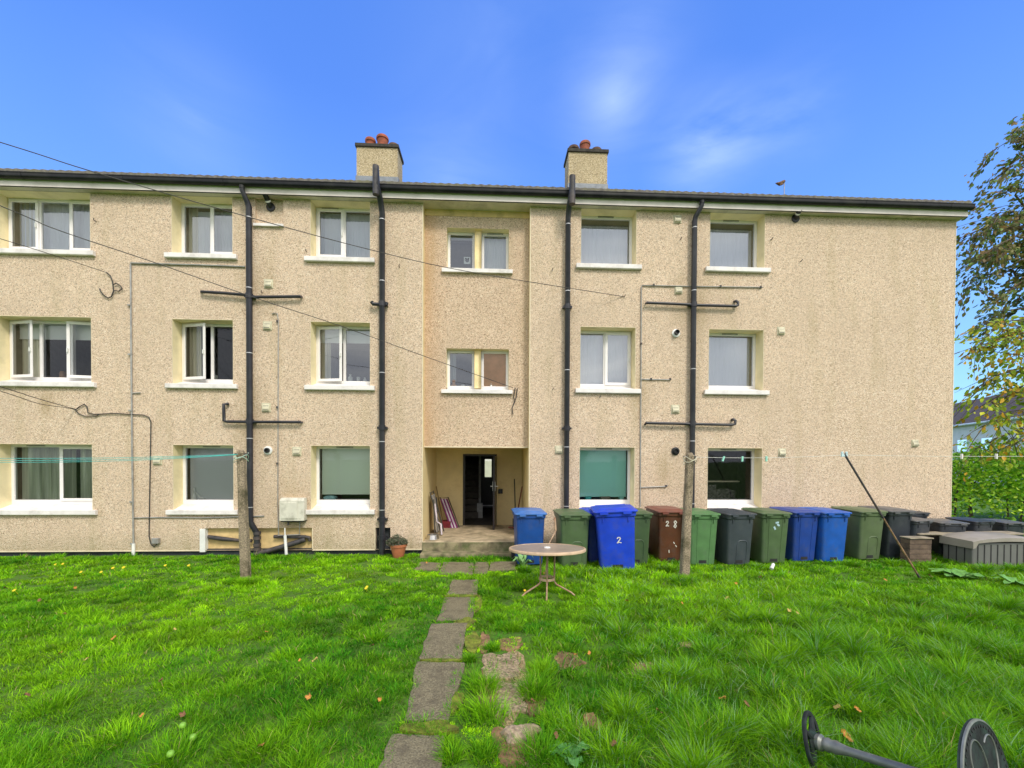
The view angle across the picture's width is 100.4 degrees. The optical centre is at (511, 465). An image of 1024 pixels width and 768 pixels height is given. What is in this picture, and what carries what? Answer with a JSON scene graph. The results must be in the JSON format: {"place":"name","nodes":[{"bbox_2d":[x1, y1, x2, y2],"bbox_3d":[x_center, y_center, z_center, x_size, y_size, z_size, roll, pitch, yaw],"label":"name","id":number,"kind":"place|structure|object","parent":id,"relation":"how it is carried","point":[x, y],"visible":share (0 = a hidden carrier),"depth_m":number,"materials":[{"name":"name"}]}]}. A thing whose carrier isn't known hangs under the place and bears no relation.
{"place":"outdoors","nodes":[
{"label":"outdoors","id":0,"kind":"place"},
{"bbox_2d":[426,534,438,539],"bbox_3d":[-1.682,1.513,9.033,0.280,0.090,0.280,0,1,-3],"label":"pet bowl","id":1,"kind":"object","parent":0,"point":[432,537],"visible":1,"depth_m":8.93,"materials":[{"name":"metal"}]},
{"bbox_2d":[378,561,515,767],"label":"path","id":2,"kind":"structure","parent":0,"point":[431,691],"depth_m":3.85,"materials":[{"name":"grey concrete"}]},
{"bbox_2d":[485,459,491,476],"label":"street house","id":3,"kind":"structure","parent":0,"point":[488,465],"depth_m":34.75,"materials":[{"name":"concrete"}]},
{"bbox_2d":[481,653,527,717],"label":"path","id":4,"kind":"structure","parent":0,"point":[513,669],"depth_m":3.80,"materials":[{"name":"grey stone"}]},
{"bbox_2d":[0,483,1023,767],"bbox_3d":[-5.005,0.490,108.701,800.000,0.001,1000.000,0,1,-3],"label":"ground","id":5,"kind":"structure","parent":0,"point":[380,721],"depth_m":4.15,"materials":[{"name":"green plant"}]},
{"bbox_2d":[166,749,174,757],"bbox_3d":[-2.181,1.845,2.726,0.043,0.042,0.043,0,1,-3],"label":"green apple","id":6,"kind":"object","parent":5,"relation":"on","point":[171,752],"visible":0.96,"depth_m":2.71,"materials":[{"name":"green food"}]},
{"bbox_2d":[179,722,186,728],"bbox_3d":[-2.326,1.841,3.016,0.043,0.042,0.043,0,1,-3],"label":"green apple","id":7,"kind":"object","parent":5,"relation":"on","point":[183,724],"visible":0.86,"depth_m":3.00,"materials":[{"name":"green food"}]},
{"bbox_2d":[189,733,196,740],"bbox_3d":[-2.159,1.843,2.888,0.043,0.042,0.043,0,1,-3],"label":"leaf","id":8,"kind":"object","parent":5,"relation":"on","point":[191,736],"visible":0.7,"depth_m":2.88,"materials":[{"name":"green plant"}]},
{"bbox_2d":[234,450,250,578],"bbox_3d":[-4.290,0.850,6.783,0.245,2.183,0.132,0,1,-3],"label":"clothes post","id":9,"kind":"object","parent":5,"relation":"on","point":[244,545],"visible":0.93,"depth_m":6.73,"materials":[{"name":"wood"}]},
{"bbox_2d":[0,455,222,460],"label":"clothes line","id":10,"kind":"object","parent":9,"relation":"attached to","point":[104,459],"visible":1,"depth_m":6.47,"materials":[{"name":"teal plastic"}]},
{"bbox_2d":[0,455,229,462],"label":"clothes line","id":11,"kind":"object","parent":9,"relation":"attached to","point":[103,461],"visible":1,"depth_m":6.49,"materials":[{"name":"teal plastic"}]},
{"bbox_2d":[0,454,237,458],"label":"clothes line","id":12,"kind":"object","parent":9,"relation":"attached to","point":[118,457],"visible":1,"depth_m":6.49,"materials":[{"name":"teal plastic"}]},
{"bbox_2d":[233,453,248,462],"bbox_3d":[-4.298,-0.120,6.771,0.211,0.163,0.211,0,1,-3],"label":"rope knot","id":13,"kind":"object","parent":9,"relation":"attached to","point":[241,457],"visible":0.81,"depth_m":6.74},
{"bbox_2d":[385,534,408,557],"bbox_3d":[-2.281,1.593,8.465,0.465,0.471,0.347,0,1,-3],"label":"potted plant","id":14,"kind":"object","parent":5,"relation":"on","point":[398,548],"visible":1,"depth_m":8.37,"materials":[{"name":"green plant"}]},
{"bbox_2d":[399,594,481,735],"bbox_3d":[-0.617,1.882,4.535,0.581,0.051,3.094,0,1,-3],"label":"moss","id":15,"kind":"object","parent":5,"relation":"on","point":[471,644],"visible":0.59,"depth_m":3.46,"materials":[{"name":"green plant"}]},
{"bbox_2d":[0,133,975,557],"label":"apartment building","id":16,"kind":"structure","parent":5,"relation":"on","point":[808,335],"depth_m":8.84,"materials":[{"name":"beige paint"}]},
{"bbox_2d":[0,386,73,408],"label":"overhead cable","id":17,"kind":"object","parent":16,"relation":"attached to","point":[36,398],"visible":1,"depth_m":7.74,"materials":[{"name":"black rubber"}]},
{"bbox_2d":[1,391,73,409],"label":"overhead cable","id":18,"kind":"object","parent":16,"relation":"attached to","point":[35,402],"visible":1,"depth_m":7.70,"materials":[{"name":"black rubber"}]},
{"bbox_2d":[0,190,95,256],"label":"window","id":19,"kind":"structure","parent":16,"relation":"in","point":[61,211],"depth_m":8.59,"materials":[{"name":"white plastic"}]},
{"bbox_2d":[0,316,96,387],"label":"window","id":20,"kind":"structure","parent":16,"relation":"in","point":[34,331],"depth_m":8.59,"materials":[{"name":"white plastic"}]},
{"bbox_2d":[0,444,97,514],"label":"window","id":21,"kind":"structure","parent":16,"relation":"in","point":[52,479],"depth_m":8.75,"materials":[{"name":"white plastic"}]},
{"bbox_2d":[0,238,103,271],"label":"overhead cable","id":22,"kind":"object","parent":16,"relation":"attached to","point":[50,254],"visible":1,"depth_m":7.58,"materials":[{"name":"black rubber"}]},
{"bbox_2d":[59,371,66,377],"bbox_3d":[-9.181,-1.845,8.724,0.110,0.140,0.110,0,1,-3],"label":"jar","id":23,"kind":"object","parent":16,"relation":"on","point":[63,374],"visible":0.91,"depth_m":8.69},
{"bbox_2d":[191,487,203,499],"bbox_3d":[-6.533,0.587,8.878,0.254,0.250,0.097,0,1,-3],"label":"figurine","id":24,"kind":"object","parent":16,"relation":"on","point":[194,493],"visible":1,"depth_m":8.86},
{"bbox_2d":[164,196,237,259],"bbox_3d":[-6.155,-4.708,8.652,1.378,1.248,0.516,0,1,-3],"label":"window","id":25,"kind":"structure","parent":16,"relation":"in","point":[212,229],"depth_m":8.71,"materials":[{"name":"white plastic"}]},
{"bbox_2d":[165,319,237,388],"bbox_3d":[-6.166,-2.209,8.684,1.378,1.379,0.513,0,1,-3],"label":"window","id":26,"kind":"structure","parent":16,"relation":"in","point":[196,380],"depth_m":8.69,"materials":[{"name":"white plastic"}]},
{"bbox_2d":[165,445,237,514],"bbox_3d":[-6.175,0.293,8.691,1.378,1.392,0.462,0,1,-3],"label":"window","id":27,"kind":"structure","parent":16,"relation":"in","point":[212,477],"depth_m":8.88,"materials":[{"name":"white plastic"}]},
{"bbox_2d":[0,205,512,387],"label":"overhead cable","id":28,"kind":"object","parent":16,"relation":"attached to","point":[231,289],"visible":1,"depth_m":6.26,"materials":[{"name":"black rubber"}]},
{"bbox_2d":[0,142,623,296],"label":"overhead cable","id":29,"kind":"object","parent":16,"relation":"attached to","point":[283,226],"visible":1,"depth_m":6.29,"materials":[{"name":"black rubber"}]},
{"bbox_2d":[323,495,336,499],"bbox_3d":[-3.843,0.682,9.038,0.270,0.080,0.130,0,1,-3],"label":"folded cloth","id":30,"kind":"object","parent":16,"relation":"on","point":[330,497],"visible":1,"depth_m":8.98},
{"bbox_2d":[304,200,374,263],"bbox_3d":[-3.462,-4.698,8.765,1.386,1.248,0.495,0,1,-3],"label":"window","id":31,"kind":"structure","parent":16,"relation":"in","point":[352,229],"depth_m":8.90,"materials":[{"name":"white plastic"}]},
{"bbox_2d":[304,322,374,390],"bbox_3d":[-3.474,-2.199,8.809,1.386,1.379,0.517,0,1,-3],"label":"window","id":32,"kind":"structure","parent":16,"relation":"in","point":[330,333],"depth_m":8.86,"materials":[{"name":"white plastic"}]},
{"bbox_2d":[306,446,374,514],"bbox_3d":[-3.483,0.303,8.815,1.386,1.392,0.462,0,1,-3],"label":"window","id":33,"kind":"structure","parent":16,"relation":"in","point":[345,469],"depth_m":9.01,"materials":[{"name":"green plastic"}]},
{"bbox_2d":[430,491,443,534],"bbox_3d":[-1.690,1.075,9.675,0.293,0.957,0.574,0,1,-3],"label":"folded chair","id":34,"kind":"object","parent":16,"relation":"on","point":[435,511],"visible":0.98,"depth_m":9.45,"materials":[{"name":"white metal"}]},
{"bbox_2d":[436,486,442,520],"bbox_3d":[-1.770,1.036,10.667,0.320,1.006,0.116,1,1,42],"label":"broom","id":35,"kind":"object","parent":16,"relation":"on","point":[439,503],"visible":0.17,"depth_m":10.67,"materials":[{"name":"brown wood"}]},
{"bbox_2d":[442,520,450,527],"bbox_3d":[-1.623,1.458,10.582,0.240,0.160,0.290,0,1,-3],"label":"red bag","id":36,"kind":"object","parent":16,"relation":"on","point":[446,523],"visible":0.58,"depth_m":10.45,"materials":[{"name":"fabric"}]},
{"bbox_2d":[439,497,459,527],"bbox_3d":[-1.558,1.171,10.563,0.532,0.748,0.165,1,1,21],"label":"folded deckchair","id":37,"kind":"object","parent":16,"relation":"on","point":[447,510],"visible":1,"depth_m":10.52,"materials":[{"name":"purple fabric"}]},
{"bbox_2d":[446,348,474,388],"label":"window","id":38,"kind":"structure","parent":16,"relation":"in","point":[451,353],"depth_m":9.11,"materials":[{"name":"white plastic"}]},
{"bbox_2d":[447,228,474,267],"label":"window","id":39,"kind":"structure","parent":16,"relation":"in","point":[459,234],"depth_m":9.07,"materials":[{"name":"white plastic"}]},
{"bbox_2d":[464,257,470,263],"bbox_3d":[-0.957,-4.372,9.114,0.140,0.150,0.012,0,1,-3],"label":"picture card","id":40,"kind":"object","parent":16,"relation":"in","point":[466,260],"visible":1,"depth_m":9.11,"materials":[{"name":"white paper"}]},
{"bbox_2d":[481,456,492,506],"bbox_3d":[-0.612,0.410,15.020,0.938,2.223,0.110,0,1,-3],"label":"street door","id":41,"kind":"structure","parent":16,"relation":"in","point":[486,482],"depth_m":14.99,"materials":[{"name":"paint"}]},
{"bbox_2d":[491,456,497,529],"bbox_3d":[-0.439,0.657,10.536,0.192,1.749,0.801,0,1,-3],"label":"door","id":42,"kind":"structure","parent":16,"relation":"in","point":[494,486],"depth_m":10.15,"materials":[{"name":"paint"}]},
{"bbox_2d":[481,229,508,268],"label":"window","id":43,"kind":"structure","parent":16,"relation":"in","point":[495,242],"depth_m":9.26,"materials":[{"name":"white glass"}]},
{"bbox_2d":[481,349,508,388],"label":"window","id":44,"kind":"structure","parent":16,"relation":"in","point":[494,362],"depth_m":9.18,"materials":[{"name":"white plastic"}]},
{"bbox_2d":[513,479,515,528],"bbox_3d":[0.089,0.945,10.444,0.160,1.210,0.298,0,1,-3],"label":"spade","id":45,"kind":"object","parent":16,"relation":"on","point":[514,500],"visible":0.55,"depth_m":10.46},
{"bbox_2d":[508,486,522,527],"bbox_3d":[0.143,1.039,10.374,0.467,1.028,0.210,0,1,-41],"label":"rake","id":46,"kind":"object","parent":16,"relation":"on","point":[519,502],"visible":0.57,"depth_m":10.50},
{"bbox_2d":[600,496,609,499],"bbox_3d":[2.027,0.712,9.288,0.212,0.065,0.100,0,1,-3],"label":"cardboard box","id":47,"kind":"object","parent":16,"relation":"on","point":[604,497],"visible":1,"depth_m":9.24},
{"bbox_2d":[579,447,633,507],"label":"window","id":48,"kind":"structure","parent":16,"relation":"in","point":[602,469],"depth_m":9.27,"materials":[{"name":"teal plastic"}]},
{"bbox_2d":[575,327,640,393],"bbox_3d":[1.986,-2.178,9.050,1.367,1.379,0.495,0,1,-3],"label":"window","id":49,"kind":"structure","parent":16,"relation":"in","point":[607,354],"depth_m":9.27,"materials":[{"name":"white plastic"}]},
{"bbox_2d":[576,208,641,269],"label":"window","id":50,"kind":"structure","parent":16,"relation":"in","point":[602,247],"depth_m":9.24,"materials":[{"name":"white plastic"}]},
{"bbox_2d":[707,484,734,498],"bbox_3d":[4.638,0.625,9.928,0.991,0.344,0.230,0,1,-3],"label":"stored clutter","id":51,"kind":"object","parent":16,"relation":"on","point":[713,492],"visible":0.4,"depth_m":9.82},
{"bbox_2d":[707,448,761,509],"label":"window","id":52,"kind":"structure","parent":16,"relation":"in","point":[755,453],"depth_m":9.27,"materials":[{"name":"white plastic"}]},
{"bbox_2d":[704,329,769,394],"bbox_3d":[4.717,-2.168,9.175,1.389,1.379,0.495,0,1,-3],"label":"window","id":53,"kind":"structure","parent":16,"relation":"in","point":[728,357],"depth_m":9.40,"materials":[{"name":"white plastic"}]},
{"bbox_2d":[705,213,770,273],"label":"window","id":54,"kind":"structure","parent":16,"relation":"in","point":[730,250],"depth_m":9.36,"materials":[{"name":"white plastic"}]},
{"bbox_2d":[775,180,784,193],"bbox_3d":[7.261,-7.220,11.546,0.278,0.992,0.107,0,1,-3],"label":"bird vane","id":55,"kind":"object","parent":16,"relation":"on","point":[782,182],"visible":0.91,"depth_m":11.52,"materials":[{"name":"brown"}]},
{"bbox_2d":[500,723,541,746],"bbox_3d":[0.069,1.886,2.973,0.302,0.101,0.186,0,1,-3],"label":"concrete lump","id":56,"kind":"object","parent":5,"relation":"on","point":[515,731],"visible":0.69,"depth_m":2.96,"materials":[{"name":"grey concrete"}]},
{"bbox_2d":[512,554,532,566],"bbox_3d":[0.164,1.708,7.722,0.360,0.262,0.344,0,1,-31],"label":"dock plant","id":57,"kind":"object","parent":5,"relation":"on","point":[521,559],"visible":0.79,"depth_m":7.68,"materials":[{"name":"green plant"}]},
{"bbox_2d":[511,508,546,563],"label":"wheelie bin","id":58,"kind":"object","parent":5,"relation":"on","point":[528,525],"visible":0.73,"depth_m":7.78,"materials":[{"name":"blue plastic"}]},
{"bbox_2d":[509,543,585,600],"bbox_3d":[0.512,1.515,6.232,1.123,0.709,1.120,0,1,-3],"label":"garden table","id":59,"kind":"object","parent":5,"relation":"on","point":[545,549],"visible":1,"depth_m":6.11,"materials":[{"name":"brown glass"}]},
{"bbox_2d":[545,518,556,574],"bbox_3d":[0.646,1.380,7.152,0.071,0.964,0.378,1,1,34],"label":"rusty rod","id":60,"kind":"object","parent":5,"relation":"on","point":[555,528],"visible":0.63,"depth_m":7.24,"materials":[{"name":"brown metal"}]},
{"bbox_2d":[549,740,589,767],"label":"broadleaf weed","id":61,"kind":"object","parent":5,"relation":"on","point":[568,760],"visible":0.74,"depth_m":2.78,"materials":[{"name":"green plant"}]},
{"bbox_2d":[552,509,591,565],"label":"wheelie bin","id":62,"kind":"object","parent":5,"relation":"on","point":[572,525],"visible":0.73,"depth_m":7.64,"materials":[{"name":"green plastic"}]},
{"bbox_2d":[579,507,597,562],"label":"wheelie bin","id":63,"kind":"object","parent":5,"relation":"on","point":[592,553],"visible":0.2,"depth_m":7.93,"materials":[{"name":"blue plastic"}]},
{"bbox_2d":[477,631,743,767],"bbox_3d":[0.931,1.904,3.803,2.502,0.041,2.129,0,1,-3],"label":"soil","id":64,"kind":"structure","parent":5,"relation":"on","point":[484,637],"depth_m":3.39,"materials":[{"name":"brown soil"}]},
{"bbox_2d":[590,504,637,569],"bbox_3d":[1.862,1.300,7.769,0.766,1.109,0.878,-3,0,6],"label":"wheelie bin","id":65,"kind":"object","parent":5,"relation":"on","point":[615,529],"visible":0.84,"depth_m":7.44,"materials":[{"name":"blue plastic"}]},
{"bbox_2d":[635,508,652,563],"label":"wheelie bin","id":66,"kind":"object","parent":5,"relation":"on","point":[643,517],"visible":0.44,"depth_m":7.86,"materials":[{"name":"green plastic"}]},
{"bbox_2d":[645,506,682,561],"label":"wheelie bin","id":67,"kind":"object","parent":5,"relation":"on","point":[665,532],"visible":0.68,"depth_m":8.05,"materials":[{"name":"brown plastic"}]},
{"bbox_2d":[679,453,696,575],"bbox_3d":[2.911,0.882,7.055,0.258,2.176,0.138,0,1,-3],"label":"clothes post","id":68,"kind":"object","parent":5,"relation":"on","point":[685,551],"visible":0.92,"depth_m":7.00,"materials":[{"name":"wood"}]},
{"bbox_2d":[683,455,696,464],"bbox_3d":[2.935,-0.085,7.042,0.211,0.163,0.211,0,1,-3],"label":"rope knot","id":69,"kind":"object","parent":68,"relation":"attached to","point":[690,459],"visible":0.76,"depth_m":6.99,"materials":[{"name":"beige fabric"}]},
{"bbox_2d":[705,455,1022,457],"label":"clothes line","id":70,"kind":"object","parent":68,"relation":"attached to","point":[885,455],"visible":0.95,"depth_m":7.21,"materials":[{"name":"teal plastic"}]},
{"bbox_2d":[680,508,720,563],"bbox_3d":[3.513,1.352,8.145,0.600,1.009,0.798,0,1,-2],"label":"wheelie bin","id":71,"kind":"object","parent":5,"relation":"on","point":[703,530],"visible":0.57,"depth_m":7.84,"materials":[{"name":"green plastic"}]},
{"bbox_2d":[706,508,756,564],"bbox_3d":[4.161,1.355,8.155,0.600,1.009,0.798,0,1,-8],"label":"wheelie bin","id":72,"kind":"object","parent":5,"relation":"on","point":[733,536],"visible":0.77,"depth_m":7.87,"materials":[{"name":"grey plastic"}]},
{"bbox_2d":[741,507,791,562],"bbox_3d":[4.912,1.356,8.290,0.600,1.009,0.798,0,1,-2],"label":"wheelie bin","id":73,"kind":"object","parent":5,"relation":"on","point":[769,535],"visible":0.76,"depth_m":8.00,"materials":[{"name":"green plastic"}]},
{"bbox_2d":[769,507,820,560],"bbox_3d":[5.589,1.357,8.469,0.600,1.009,0.798,0,1,-6],"label":"wheelie bin","id":74,"kind":"object","parent":5,"relation":"on","point":[801,533],"visible":0.7,"depth_m":8.17,"materials":[{"name":"blue plastic"}]},
{"bbox_2d":[799,507,851,560],"bbox_3d":[6.133,1.360,8.436,0.600,1.009,0.798,0,1,-5],"label":"wheelie bin","id":75,"kind":"object","parent":5,"relation":"on","point":[831,533],"visible":0.66,"depth_m":8.14,"materials":[{"name":"blue plastic"}]},
{"bbox_2d":[841,729,852,741],"bbox_3d":[2.266,1.826,2.885,0.070,0.047,0.059,1,1,26],"label":"fallen leaf","id":76,"kind":"object","parent":5,"relation":"on","point":[844,730],"visible":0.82,"depth_m":2.89,"materials":[{"name":"orange plant"}]},
{"bbox_2d":[831,506,887,558],"bbox_3d":[6.981,1.361,8.624,0.600,1.009,0.798,0,1,-6],"label":"wheelie bin","id":77,"kind":"object","parent":5,"relation":"on","point":[864,532],"visible":0.81,"depth_m":8.34,"materials":[{"name":"green plastic"}]},
{"bbox_2d":[841,452,920,577],"bbox_3d":[6.165,0.833,7.138,1.269,2.114,0.038,0,1,6],"label":"clothes prop","id":78,"kind":"object","parent":5,"relation":"on","point":[845,454],"visible":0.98,"depth_m":7.13,"materials":[{"name":"wood"}]},
{"bbox_2d":[858,506,915,557],"bbox_3d":[7.622,1.362,8.725,0.600,1.009,0.798,0,1,-7],"label":"wheelie bin","id":79,"kind":"object","parent":5,"relation":"on","point":[898,520],"visible":0.58,"depth_m":8.42,"materials":[{"name":"black plastic"}]},
{"bbox_2d":[802,710,1008,767],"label":"bistro table","id":80,"kind":"object","parent":5,"relation":"on","point":[979,745],"visible":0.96,"depth_m":2.21,"materials":[{"name":"metal"}]},
{"bbox_2d":[899,536,933,563],"bbox_3d":[7.743,1.625,8.172,0.471,0.502,0.220,0,1,-3],"label":"wooden crate","id":81,"kind":"object","parent":5,"relation":"on","point":[918,548],"visible":0.84,"depth_m":8.09,"materials":[{"name":"brown wood"}]},
{"bbox_2d":[912,511,930,517],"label":"wheelie bin","id":82,"kind":"object","parent":5,"relation":"on","point":[919,514],"visible":0.12,"depth_m":9.09,"materials":[{"name":"black plastic"}]},
{"bbox_2d":[910,517,933,536],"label":"wheelie bin","id":83,"kind":"object","parent":5,"relation":"on","point":[920,525],"visible":0.22,"depth_m":8.43,"materials":[{"name":"black plastic"}]},
{"bbox_2d":[924,518,969,556],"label":"wheelie bin","id":84,"kind":"object","parent":5,"relation":"on","point":[942,525],"visible":0.42,"depth_m":8.60,"materials":[{"name":"black plastic"}]},
{"bbox_2d":[928,568,985,578],"bbox_3d":[7.439,1.813,7.114,0.727,0.132,0.616,0,1,-3],"label":"dock plant","id":85,"kind":"object","parent":5,"relation":"on","point":[954,572],"visible":0.91,"depth_m":7.13,"materials":[{"name":"green plant"}]},
{"bbox_2d":[945,517,995,530],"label":"wheelie bin","id":86,"kind":"object","parent":5,"relation":"on","point":[976,524],"visible":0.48,"depth_m":8.71,"materials":[{"name":"black plastic"}]},
{"bbox_2d":[939,531,1023,565],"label":"storage box","id":87,"kind":"object","parent":5,"relation":"on","point":[974,547],"visible":0.91,"depth_m":7.89,"materials":[{"name":"grey plastic"}]},
{"bbox_2d":[917,531,1023,534],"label":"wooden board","id":88,"kind":"object","parent":87,"relation":"on","point":[942,533],"visible":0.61,"depth_m":8.51,"materials":[{"name":"wood"}]},
{"bbox_2d":[951,438,1023,521],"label":"hedge","id":89,"kind":"object","parent":5,"relation":"on","point":[1003,475],"visible":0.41,"depth_m":13.02,"materials":[{"name":"green plant"}]},
{"bbox_2d":[953,315,1023,481],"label":"maple tree","id":90,"kind":"object","parent":5,"relation":"on","point":[1005,338],"visible":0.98,"depth_m":10.93,"materials":[{"name":"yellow plant"}]},
{"bbox_2d":[955,114,1023,426],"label":"copper beech","id":91,"kind":"object","parent":5,"relation":"on","point":[993,255],"visible":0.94,"depth_m":13.93,"materials":[{"name":"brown plant"}]},
{"bbox_2d":[980,518,1023,535],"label":"wheelie bin","id":92,"kind":"object","parent":5,"relation":"on","point":[1007,525],"visible":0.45,"depth_m":8.75,"materials":[{"name":"black plastic"}]},
{"bbox_2d":[991,574,1023,584],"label":"broadleaf weed","id":93,"kind":"object","parent":5,"relation":"on","point":[1013,580],"visible":0.87,"depth_m":6.73,"materials":[{"name":"green plant"}]},
{"bbox_2d":[0,0,1023,402],"label":"sky","id":94,"kind":"structure","parent":0,"point":[900,99],"materials":[{"name":"blue"}]},
{"bbox_2d":[952,392,1023,483],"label":"neighbour house","id":95,"kind":"structure","parent":0,"point":[965,427],"depth_m":39.13,"materials":[{"name":"white tile"}]},
{"bbox_2d":[957,439,966,451],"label":"window","id":96,"kind":"structure","parent":95,"relation":"in","point":[959,447],"depth_m":40.55,"materials":[{"name":"white glass"}]},
{"bbox_2d":[981,438,991,450],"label":"window","id":97,"kind":"structure","parent":95,"relation":"in","point":[982,439],"depth_m":37.43,"materials":[{"name":"white glass"}]}
]}

